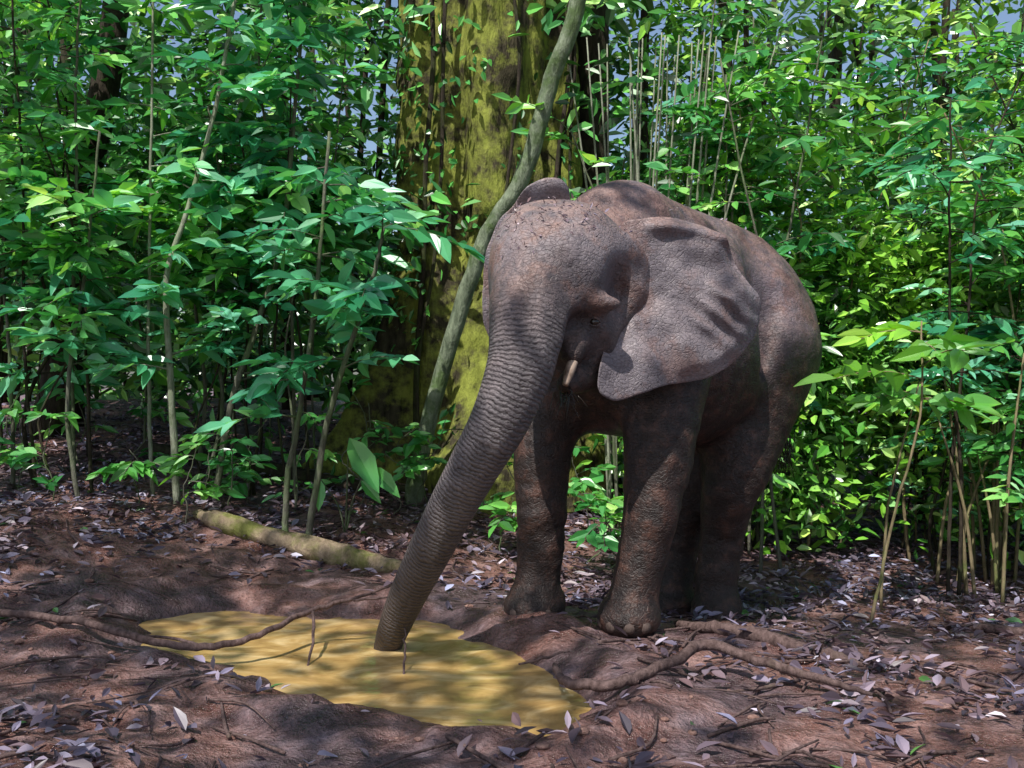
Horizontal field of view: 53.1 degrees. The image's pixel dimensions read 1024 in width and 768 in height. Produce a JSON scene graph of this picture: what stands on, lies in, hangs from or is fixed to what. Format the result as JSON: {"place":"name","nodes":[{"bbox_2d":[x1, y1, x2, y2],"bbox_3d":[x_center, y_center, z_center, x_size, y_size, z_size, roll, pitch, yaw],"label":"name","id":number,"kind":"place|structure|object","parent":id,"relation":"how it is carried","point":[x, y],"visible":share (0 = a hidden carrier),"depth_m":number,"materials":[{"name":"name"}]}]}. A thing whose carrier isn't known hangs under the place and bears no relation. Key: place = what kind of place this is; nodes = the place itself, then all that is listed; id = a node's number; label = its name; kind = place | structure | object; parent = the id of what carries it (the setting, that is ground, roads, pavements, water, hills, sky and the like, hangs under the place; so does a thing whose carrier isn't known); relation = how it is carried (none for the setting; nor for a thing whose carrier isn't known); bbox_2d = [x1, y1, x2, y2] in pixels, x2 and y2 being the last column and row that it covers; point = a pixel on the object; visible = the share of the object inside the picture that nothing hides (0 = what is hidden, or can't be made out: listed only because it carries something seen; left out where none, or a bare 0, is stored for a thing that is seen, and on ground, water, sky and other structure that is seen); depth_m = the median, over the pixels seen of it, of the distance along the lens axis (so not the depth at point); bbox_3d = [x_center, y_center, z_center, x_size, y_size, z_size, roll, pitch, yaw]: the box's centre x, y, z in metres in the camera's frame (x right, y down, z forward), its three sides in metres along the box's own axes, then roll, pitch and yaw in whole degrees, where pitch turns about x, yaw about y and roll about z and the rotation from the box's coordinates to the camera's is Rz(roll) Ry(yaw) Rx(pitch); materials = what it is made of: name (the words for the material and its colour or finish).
{"place":"outdoors","nodes":[
{"label":"outdoors","id":0,"kind":"place"},
{"bbox_2d":[0,387,1023,767],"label":"ground","id":1,"kind":"structure","parent":0,"point":[308,729],"depth_m":4.94,"materials":[{"name":"soil"}]},
{"bbox_2d":[26,0,128,438],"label":"tree","id":2,"kind":"object","parent":1,"relation":"on","point":[103,90],"visible":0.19,"depth_m":9.88,"materials":[{"name":"brown plant"}]},
{"bbox_2d":[0,122,179,502],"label":"sapling","id":3,"kind":"object","parent":1,"relation":"on","point":[67,242],"visible":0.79,"depth_m":7.57,"materials":[{"name":"green plant"}]},
{"bbox_2d":[62,0,228,496],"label":"sapling","id":4,"kind":"object","parent":1,"relation":"on","point":[159,378],"visible":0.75,"depth_m":8.01,"materials":[{"name":"green plant"}]},
{"bbox_2d":[81,0,306,504],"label":"sapling","id":5,"kind":"object","parent":1,"relation":"on","point":[143,289],"visible":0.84,"depth_m":7.78,"materials":[{"name":"green plant"}]},
{"bbox_2d":[140,441,404,493],"bbox_3d":[-2.105,0.737,8.997,2.430,0.454,0.542,0,0,0],"label":"fallen log","id":6,"kind":"object","parent":1,"relation":"on","point":[166,449],"visible":0.28,"depth_m":8.85,"materials":[{"name":"brown wood"}]},
{"bbox_2d":[204,0,388,501],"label":"sapling","id":7,"kind":"object","parent":1,"relation":"on","point":[262,80],"visible":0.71,"depth_m":7.83,"materials":[{"name":"green plant"}]},
{"bbox_2d":[193,510,401,572],"bbox_3d":[-1.456,1.087,7.098,1.723,0.366,0.754,0,0,0],"label":"fallen log","id":8,"kind":"object","parent":1,"relation":"on","point":[315,548],"visible":0.85,"depth_m":7.00,"materials":[{"name":"wood"}]},
{"bbox_2d":[194,131,420,531],"bbox_3d":[-1.441,-0.275,7.256,1.590,3.051,1.268,0,0,0],"label":"sapling","id":9,"kind":"object","parent":1,"relation":"on","point":[310,178],"visible":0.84,"depth_m":7.28,"materials":[{"name":"green plant"}]},
{"bbox_2d":[0,358,623,570],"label":"seedlings","id":10,"kind":"object","parent":1,"relation":"on","point":[611,511],"visible":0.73,"depth_m":7.88,"materials":[{"name":"green plant"}]},
{"bbox_2d":[316,437,399,532],"bbox_3d":[-1.113,0.753,7.397,0.609,0.733,0.196,0,0,13],"label":"broadleaf plant","id":11,"kind":"object","parent":1,"relation":"on","point":[367,470],"visible":0.92,"depth_m":7.39,"materials":[{"name":"green plant"}]},
{"bbox_2d":[139,611,590,735],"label":"mud puddle","id":12,"kind":"object","parent":1,"relation":"on","point":[448,678],"visible":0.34,"depth_m":4.86,"materials":[{"name":"liquid"}]},
{"bbox_2d":[402,628,406,673],"bbox_3d":[-0.510,1.276,4.848,0.022,0.196,0.206,0,0,-5],"label":"fallen twig","id":13,"kind":"object","parent":12,"relation":"in","point":[404,660],"visible":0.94,"depth_m":4.83,"materials":[{"name":"wood"}]},
{"bbox_2d":[261,203,484,534],"bbox_3d":[-0.993,-0.013,7.101,1.287,2.535,1.474,0,0,40],"label":"sapling","id":14,"kind":"object","parent":1,"relation":"on","point":[373,289],"visible":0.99,"depth_m":7.04,"materials":[{"name":"green plant"}]},
{"bbox_2d":[0,571,760,766],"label":"mud clods","id":15,"kind":"object","parent":1,"relation":"on","point":[542,745],"visible":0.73,"depth_m":3.76,"materials":[{"name":"brown soil"}]},
{"bbox_2d":[298,0,605,514],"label":"buttressed tree","id":16,"kind":"object","parent":1,"relation":"on","point":[456,125],"visible":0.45,"depth_m":9.37,"materials":[{"name":"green plant"}]},
{"bbox_2d":[404,0,585,504],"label":"leaning tree","id":17,"kind":"object","parent":1,"relation":"on","point":[529,158],"visible":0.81,"depth_m":8.37,"materials":[{"name":"grey plant"}]},
{"bbox_2d":[0,0,1023,598],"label":"sapling thicket","id":18,"kind":"object","parent":1,"relation":"on","point":[216,264],"visible":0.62,"depth_m":8.15,"materials":[{"name":"green plant"}]},
{"bbox_2d":[0,0,1023,561],"bbox_3d":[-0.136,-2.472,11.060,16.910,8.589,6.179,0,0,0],"label":"understory foliage","id":19,"kind":"object","parent":1,"relation":"on","point":[376,54],"visible":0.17,"depth_m":9.48,"materials":[{"name":"green plant"}]},
{"bbox_2d":[0,0,1023,531],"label":"background tree stems","id":20,"kind":"object","parent":1,"relation":"on","point":[834,54],"visible":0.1,"depth_m":12.23,"materials":[{"name":"brown plant"}]},
{"bbox_2d":[0,403,1023,767],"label":"leaf litter","id":21,"kind":"object","parent":1,"relation":"on","point":[900,669],"visible":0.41,"depth_m":6.74,"materials":[{"name":"brown plant"}]},
{"bbox_2d":[0,432,1023,767],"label":"fallen leaves","id":22,"kind":"object","parent":1,"relation":"on","point":[482,758],"depth_m":4.88,"materials":[{"name":"brown plant"}]},
{"bbox_2d":[518,650,569,664],"bbox_3d":[0.151,1.276,4.769,0.247,0.059,0.023,0,0,-10],"label":"fallen twig","id":23,"kind":"object","parent":1,"relation":"on","point":[543,657],"visible":1,"depth_m":4.76,"materials":[{"name":"brown wood"}]},
{"bbox_2d":[576,0,614,515],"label":"tree","id":24,"kind":"object","parent":1,"relation":"on","point":[601,37],"visible":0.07,"depth_m":10.14,"materials":[{"name":"brown plant"}]},
{"bbox_2d":[374,178,821,650],"bbox_3d":[0.916,0.201,6.072,1.453,2.767,3.619,0,0,41],"label":"elephant","id":25,"kind":"object","parent":1,"relation":"on","point":[676,346],"visible":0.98,"depth_m":5.32},
{"bbox_2d":[552,639,872,696],"bbox_3d":[0.814,1.199,4.361,1.278,0.149,0.528,0,0,0],"label":"fallen branch","id":26,"kind":"object","parent":1,"relation":"on","point":[683,655],"visible":0.91,"depth_m":4.28,"materials":[{"name":"brown wood"}]},
{"bbox_2d":[674,620,864,666],"bbox_3d":[1.261,1.290,5.187,0.093,0.111,1.100,0,0,-44],"label":"root","id":27,"kind":"object","parent":1,"relation":"on","point":[758,635],"visible":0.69,"depth_m":5.17,"materials":[{"name":"brown plant"}]},
{"bbox_2d":[568,31,1023,605],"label":"cane thicket","id":28,"kind":"object","parent":1,"relation":"on","point":[996,519],"visible":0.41,"depth_m":8.44,"materials":[{"name":"green plant"}]},
{"bbox_2d":[716,190,1023,570],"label":"shrub thicket","id":29,"kind":"object","parent":1,"relation":"on","point":[850,268],"visible":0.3,"depth_m":8.85,"materials":[{"name":"green plant"}]},
{"bbox_2d":[794,317,1003,623],"bbox_3d":[2.512,0.545,6.315,1.099,1.915,1.063,0,0,-39],"label":"sapling","id":30,"kind":"object","parent":1,"relation":"on","point":[952,355],"visible":0.99,"depth_m":6.36,"materials":[{"name":"green plant"}]},
{"bbox_2d":[847,382,1003,609],"bbox_3d":[2.666,0.745,6.893,1.009,1.511,1.103,0,0,0],"label":"sapling","id":31,"kind":"object","parent":1,"relation":"on","point":[887,398],"visible":0.98,"depth_m":6.66,"materials":[{"name":"green plant"}]},
{"bbox_2d":[927,621,1023,634],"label":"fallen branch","id":32,"kind":"object","parent":1,"relation":"on","point":[989,628],"visible":0.67,"depth_m":6.15,"materials":[{"name":"wood"}]},
{"bbox_2d":[2,0,1023,386],"label":"sky","id":33,"kind":"structure","parent":0,"point":[1003,16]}
]}

